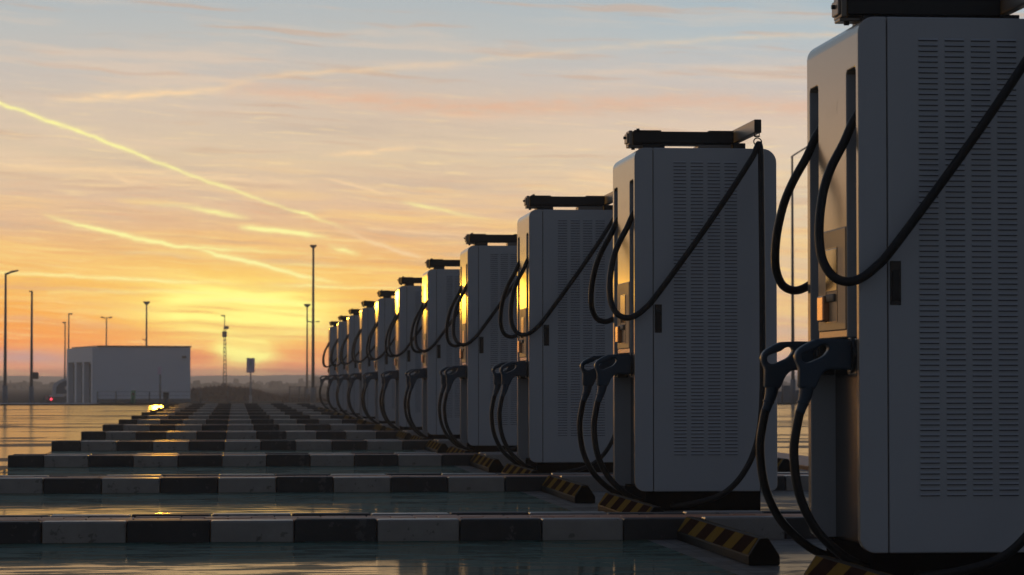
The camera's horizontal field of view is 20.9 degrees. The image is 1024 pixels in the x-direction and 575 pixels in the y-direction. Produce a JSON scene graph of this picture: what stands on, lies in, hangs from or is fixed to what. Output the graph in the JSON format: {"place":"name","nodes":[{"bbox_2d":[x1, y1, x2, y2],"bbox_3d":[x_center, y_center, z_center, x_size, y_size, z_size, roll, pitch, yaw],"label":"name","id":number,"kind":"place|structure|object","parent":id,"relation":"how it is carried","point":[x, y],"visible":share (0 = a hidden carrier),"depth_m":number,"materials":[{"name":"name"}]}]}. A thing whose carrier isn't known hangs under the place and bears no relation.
{"place":"outdoors","nodes":[
{"label":"outdoors","id":0,"kind":"place"},
{"bbox_2d":[0,403,96,403],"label":"pavement","id":1,"kind":"structure","parent":0,"point":[48,403],"depth_m":124.44,"materials":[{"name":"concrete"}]},
{"bbox_2d":[2,270,18,402],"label":"street lamp","id":2,"kind":"object","parent":1,"relation":"on","point":[4,392],"visible":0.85,"depth_m":138.10,"materials":[{"name":"metal"}]},
{"bbox_2d":[29,291,38,402],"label":"street lamp","id":3,"kind":"object","parent":1,"relation":"on","point":[34,375],"visible":0.94,"depth_m":148.07,"materials":[{"name":"metal"}]},
{"bbox_2d":[131,389,135,402],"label":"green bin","id":4,"kind":"object","parent":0,"point":[133,391],"visible":0.85,"depth_m":148.50,"materials":[{"name":"plastic"}]},
{"bbox_2d":[163,392,168,402],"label":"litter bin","id":5,"kind":"object","parent":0,"point":[165,397],"visible":0.83,"depth_m":146.66,"materials":[{"name":"black metal"}]},
{"bbox_2d":[0,439,736,574],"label":"parking bay","id":6,"kind":"object","parent":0,"point":[569,557],"visible":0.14,"depth_m":11.25,"materials":[{"name":"green paint"}]},
{"bbox_2d":[0,375,796,384],"bbox_3d":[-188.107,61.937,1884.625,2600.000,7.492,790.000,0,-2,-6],"label":"hill","id":7,"kind":"structure","parent":0,"point":[245,379],"depth_m":1750.24,"materials":[{"name":"grey"}]},
{"bbox_2d":[0,387,798,405],"bbox_3d":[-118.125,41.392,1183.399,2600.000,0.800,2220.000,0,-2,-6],"label":"field","id":8,"kind":"structure","parent":0,"point":[19,395],"depth_m":208.96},
{"bbox_2d":[43,378,66,401],"bbox_3d":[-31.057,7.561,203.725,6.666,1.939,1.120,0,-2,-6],"label":"car","id":9,"kind":"object","parent":8,"relation":"on","point":[59,390],"visible":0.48,"depth_m":203.10,"materials":[{"name":"white metal"}]},
{"bbox_2d":[62,322,65,396],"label":"street lamp","id":10,"kind":"object","parent":8,"relation":"on","point":[64,351],"visible":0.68,"depth_m":232.34,"materials":[{"name":"metal"}]},
{"bbox_2d":[68,313,72,348],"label":"street lamp","id":11,"kind":"object","parent":8,"relation":"on","point":[68,327],"visible":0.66,"depth_m":222.53,"materials":[{"name":"metal"}]},
{"bbox_2d":[101,317,111,344],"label":"street lamp","id":12,"kind":"object","parent":8,"relation":"on","point":[106,327],"visible":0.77,"depth_m":237.68,"materials":[{"name":"metal"}]},
{"bbox_2d":[67,345,191,402],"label":"service building","id":13,"kind":"structure","parent":8,"relation":"on","point":[107,370],"depth_m":189.26,"materials":[{"name":"metal"}]},
{"bbox_2d":[73,364,74,402],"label":"door","id":14,"kind":"structure","parent":13,"relation":"in","point":[74,364],"depth_m":196.58,"materials":[{"name":"metal"}]},
{"bbox_2d":[89,364,90,402],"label":"door","id":15,"kind":"structure","parent":13,"relation":"in","point":[89,364],"depth_m":190.65,"materials":[{"name":"metal"}]},
{"bbox_2d":[142,301,149,345],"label":"street lamp","id":16,"kind":"object","parent":8,"relation":"on","point":[146,303],"visible":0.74,"depth_m":228.09,"materials":[{"name":"metal"}]},
{"bbox_2d":[158,367,160,402],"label":"slim post","id":17,"kind":"object","parent":8,"relation":"on","point":[159,371],"visible":0.91,"depth_m":153.67,"materials":[{"name":"grey metal"}]},
{"bbox_2d":[97,391,228,402],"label":"wire fence","id":18,"kind":"object","parent":8,"relation":"on","point":[149,395],"visible":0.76,"depth_m":143.77,"materials":[{"name":"metal"}]},
{"bbox_2d":[221,315,228,387],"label":"radio mast","id":19,"kind":"object","parent":8,"relation":"on","point":[224,333],"visible":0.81,"depth_m":258.48,"materials":[{"name":"metal"}]},
{"bbox_2d":[190,383,263,400],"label":"bush","id":20,"kind":"object","parent":8,"relation":"on","point":[239,393],"visible":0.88,"depth_m":212.50,"materials":[{"name":"plant"}]},
{"bbox_2d":[247,358,254,402],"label":"road sign","id":21,"kind":"object","parent":8,"relation":"on","point":[250,365],"visible":0.91,"depth_m":149.25,"materials":[{"name":"metal"}]},
{"bbox_2d":[262,391,288,400],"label":"bush","id":22,"kind":"object","parent":8,"relation":"on","point":[268,396],"visible":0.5,"depth_m":215.84,"materials":[{"name":"plant"}]},
{"bbox_2d":[304,304,310,397],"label":"street lamp","id":23,"kind":"object","parent":8,"relation":"on","point":[307,305],"visible":0.82,"depth_m":224.37,"materials":[{"name":"metal"}]},
{"bbox_2d":[289,386,327,402],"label":"gate","id":24,"kind":"structure","parent":8,"relation":"on","point":[300,395],"depth_m":179.41,"materials":[{"name":"metal"}]},
{"bbox_2d":[310,245,316,402],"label":"street lamp","id":25,"kind":"object","parent":8,"relation":"on","point":[312,395],"visible":0.87,"depth_m":164.57,"materials":[{"name":"metal"}]},
{"bbox_2d":[0,376,797,388],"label":"treeline","id":26,"kind":"object","parent":8,"relation":"on","point":[254,385],"visible":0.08,"depth_m":646.41,"materials":[{"name":"plant"}]},
{"bbox_2d":[777,383,798,403],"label":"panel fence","id":27,"kind":"object","parent":8,"relation":"on","point":[783,395],"visible":0.12,"depth_m":113.58,"materials":[{"name":"metal"}]},
{"bbox_2d":[790,146,806,403],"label":"street lamp","id":28,"kind":"object","parent":8,"relation":"on","point":[792,391],"visible":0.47,"depth_m":101.54,"materials":[{"name":"metal"}]},
{"bbox_2d":[0,405,807,542],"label":"ground","id":29,"kind":"structure","parent":0,"point":[31,429],"depth_m":44.83,"materials":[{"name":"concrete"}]},
{"bbox_2d":[157,407,330,408],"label":"curb","id":30,"kind":"structure","parent":29,"relation":"on","point":[239,407],"depth_m":63.30,"materials":[{"name":"white paint"}]},
{"bbox_2d":[150,409,339,411],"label":"curb","id":31,"kind":"structure","parent":29,"relation":"on","point":[237,410],"depth_m":58.20,"materials":[{"name":"white paint"}]},
{"bbox_2d":[141,412,349,414],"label":"curb","id":32,"kind":"structure","parent":29,"relation":"on","point":[237,413],"depth_m":52.96,"materials":[{"name":"white paint"}]},
{"bbox_2d":[163,405,328,406],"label":"curb","id":33,"kind":"structure","parent":29,"relation":"on","point":[244,405],"depth_m":68.50,"materials":[{"name":"white paint"}]},
{"bbox_2d":[131,415,362,419],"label":"curb","id":34,"kind":"structure","parent":29,"relation":"on","point":[138,417],"depth_m":47.83,"materials":[{"name":"white paint"}]},
{"bbox_2d":[168,403,327,404],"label":"curb","id":35,"kind":"structure","parent":29,"relation":"on","point":[255,404],"depth_m":73.75,"materials":[{"name":"white paint"}]},
{"bbox_2d":[119,419,378,424],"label":"curb","id":36,"kind":"structure","parent":29,"relation":"on","point":[238,421],"depth_m":42.66,"materials":[{"name":"white paint"}]},
{"bbox_2d":[102,424,399,431],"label":"curb","id":37,"kind":"structure","parent":29,"relation":"on","point":[200,427],"depth_m":37.47,"materials":[{"name":"white paint"}]},
{"bbox_2d":[81,430,427,439],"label":"curb","id":38,"kind":"structure","parent":29,"relation":"on","point":[250,434],"depth_m":32.30,"materials":[{"name":"white paint"}]},
{"bbox_2d":[51,439,466,450],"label":"curb","id":39,"kind":"structure","parent":29,"relation":"on","point":[157,445],"depth_m":27.13,"materials":[{"name":"white paint"}]},
{"bbox_2d":[8,452,525,467],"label":"curb","id":40,"kind":"structure","parent":29,"relation":"on","point":[252,459],"depth_m":21.96,"materials":[{"name":"white paint"}]},
{"bbox_2d":[0,472,808,492],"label":"curb","id":41,"kind":"structure","parent":29,"relation":"on","point":[387,482],"depth_m":16.83,"materials":[{"name":"white paint"}]},
{"bbox_2d":[0,510,816,542],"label":"curb","id":42,"kind":"structure","parent":29,"relation":"on","point":[296,527],"depth_m":11.68,"materials":[{"name":"white paint"}]},
{"bbox_2d":[0,0,1023,375],"label":"sky","id":43,"kind":"structure","parent":0,"point":[186,158],"materials":[{"name":"orange"}]},
{"bbox_2d":[414,450,825,574],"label":"paving","id":44,"kind":"structure","parent":0,"point":[796,558],"depth_m":11.25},
{"bbox_2d":[319,321,337,408],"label":"charging station","id":45,"kind":"object","parent":44,"relation":"on","point":[332,338],"visible":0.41,"depth_m":60.95,"materials":[{"name":"white metal"}]},
{"bbox_2d":[326,315,348,411],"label":"charging station","id":46,"kind":"object","parent":44,"relation":"on","point":[341,336],"visible":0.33,"depth_m":55.78,"materials":[{"name":"white metal"}]},
{"bbox_2d":[336,308,360,414],"bbox_3d":[-2.752,1.398,51.021,0.964,2.022,1.301,0,-2,-6],"label":"charging station","id":47,"kind":"object","parent":44,"relation":"on","point":[353,324],"visible":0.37,"depth_m":50.61,"materials":[{"name":"white metal"}]},
{"bbox_2d":[347,300,375,418],"bbox_3d":[-2.236,1.222,45.849,0.964,2.022,1.301,0,-2,-6],"label":"charging station","id":48,"kind":"object","parent":44,"relation":"on","point":[367,322],"visible":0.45,"depth_m":45.44,"materials":[{"name":"white metal"}]},
{"bbox_2d":[356,419,366,423],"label":"wheel stop","id":49,"kind":"object","parent":44,"relation":"on","point":[360,421],"visible":0.57,"depth_m":41.54,"materials":[{"name":"black rubber"}]},
{"bbox_2d":[361,290,395,423],"bbox_3d":[-1.720,1.046,40.678,0.964,2.022,1.301,0,-2,-6],"label":"charging station","id":50,"kind":"object","parent":44,"relation":"on","point":[384,314],"visible":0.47,"depth_m":40.27,"materials":[{"name":"white metal"}]},
{"bbox_2d":[373,424,385,430],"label":"wheel stop","id":51,"kind":"object","parent":44,"relation":"on","point":[378,427],"visible":0.72,"depth_m":36.37,"materials":[{"name":"black rubber"}]},
{"bbox_2d":[379,276,421,430],"bbox_3d":[-1.204,0.870,35.507,0.964,2.022,1.301,0,-2,-6],"label":"charging station","id":52,"kind":"object","parent":44,"relation":"on","point":[408,298],"visible":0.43,"depth_m":35.10,"materials":[{"name":"white metal"}]},
{"bbox_2d":[395,431,411,439],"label":"wheel stop","id":53,"kind":"object","parent":44,"relation":"on","point":[401,435],"visible":0.79,"depth_m":31.18,"materials":[{"name":"black rubber"}]},
{"bbox_2d":[410,435,426,439],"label":"wheel stop","id":54,"kind":"object","parent":44,"relation":"on","point":[415,437],"visible":0.41,"depth_m":28.96,"materials":[{"name":"black rubber"}]},
{"bbox_2d":[403,258,459,439],"bbox_3d":[-0.687,0.694,30.335,0.964,2.022,1.301,0,-2,-6],"label":"charging station","id":55,"kind":"object","parent":44,"relation":"on","point":[440,285],"visible":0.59,"depth_m":29.92,"materials":[{"name":"white metal"}]},
{"bbox_2d":[425,440,448,452],"bbox_3d":[-0.713,1.519,26.429,0.116,0.098,1.660,0,-2,-6],"label":"wheel stop","id":56,"kind":"object","parent":44,"relation":"on","point":[435,446],"visible":0.84,"depth_m":26.01,"materials":[{"name":"black rubber"}]},
{"bbox_2d":[446,446,470,452],"bbox_3d":[-0.452,1.430,23.813,0.116,0.098,1.660,0,-2,-6],"label":"wheel stop","id":57,"kind":"object","parent":44,"relation":"on","point":[452,449],"visible":0.45,"depth_m":23.81,"materials":[{"name":"black rubber"}]},
{"bbox_2d":[438,233,516,452],"bbox_3d":[-0.171,0.517,25.164,0.964,2.022,1.301,0,-2,-6],"label":"charging station","id":58,"kind":"object","parent":44,"relation":"on","point":[485,345],"visible":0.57,"depth_m":24.75,"materials":[{"name":"white metal"}]},
{"bbox_2d":[470,453,503,472],"bbox_3d":[-0.196,1.343,21.257,0.116,0.098,1.660,0,-2,-6],"label":"wheel stop","id":59,"kind":"object","parent":44,"relation":"on","point":[486,463],"visible":0.94,"depth_m":20.77,"materials":[{"name":"black rubber"}]},
{"bbox_2d":[501,463,538,473],"bbox_3d":[0.065,1.254,18.642,0.116,0.098,1.660,0,-2,-6],"label":"wheel stop","id":60,"kind":"object","parent":44,"relation":"on","point":[510,468],"visible":0.53,"depth_m":18.68,"materials":[{"name":"black rubber"}]},
{"bbox_2d":[490,191,612,473],"bbox_3d":[0.345,0.341,19.993,0.964,2.022,1.301,0,-2,-6],"label":"charging station","id":61,"kind":"object","parent":44,"relation":"on","point":[561,334],"visible":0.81,"depth_m":19.59,"materials":[{"name":"white metal"}]},
{"bbox_2d":[542,475,594,502],"bbox_3d":[0.320,1.167,16.086,0.116,0.098,1.660,0,-2,-6],"label":"wheel stop","id":62,"kind":"object","parent":44,"relation":"on","point":[568,490],"visible":1,"depth_m":15.69,"materials":[{"name":"black rubber"}]},
{"bbox_2d":[598,492,663,512],"bbox_3d":[0.581,1.077,13.470,0.116,0.098,1.660,0,-2,-6],"label":"wheel stop","id":63,"kind":"object","parent":44,"relation":"on","point":[611,502],"visible":0.64,"depth_m":13.54,"materials":[{"name":"black rubber"}]},
{"bbox_2d":[577,119,776,510],"bbox_3d":[0.861,0.165,14.822,0.964,2.022,1.301,0,-2,-6],"label":"charging station","id":64,"kind":"object","parent":44,"relation":"on","point":[692,291],"visible":0.98,"depth_m":14.42,"materials":[{"name":"white metal"}]},
{"bbox_2d":[677,516,779,564],"bbox_3d":[0.836,0.990,10.915,0.116,0.098,1.660,0,-2,-6],"label":"wheel stop","id":65,"kind":"object","parent":44,"relation":"on","point":[744,547],"visible":1,"depth_m":10.58,"materials":[{"name":"black rubber"}]},
{"bbox_2d":[777,457,789,471],"bbox_3d":[1.948,1.346,21.340,0.116,0.098,1.660,0,-2,-6],"label":"wheel stop","id":66,"kind":"object","parent":44,"relation":"on","point":[783,464],"visible":0.27,"depth_m":20.52,"materials":[{"name":"black rubber"}]},
{"bbox_2d":[804,555,891,574],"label":"wheel stop","id":67,"kind":"object","parent":44,"relation":"on","point":[823,565],"visible":1,"depth_m":8.78,"materials":[{"name":"black rubber"}]},
{"bbox_2d":[756,0,1023,574],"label":"charging station","id":68,"kind":"object","parent":44,"relation":"on","point":[906,360],"visible":1,"depth_m":9.25,"materials":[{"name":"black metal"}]},
{"bbox_2d":[777,452,808,469],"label":"footpath","id":69,"kind":"structure","parent":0,"point":[803,462],"depth_m":22.76,"materials":[{"name":"grey concrete"}]}
]}

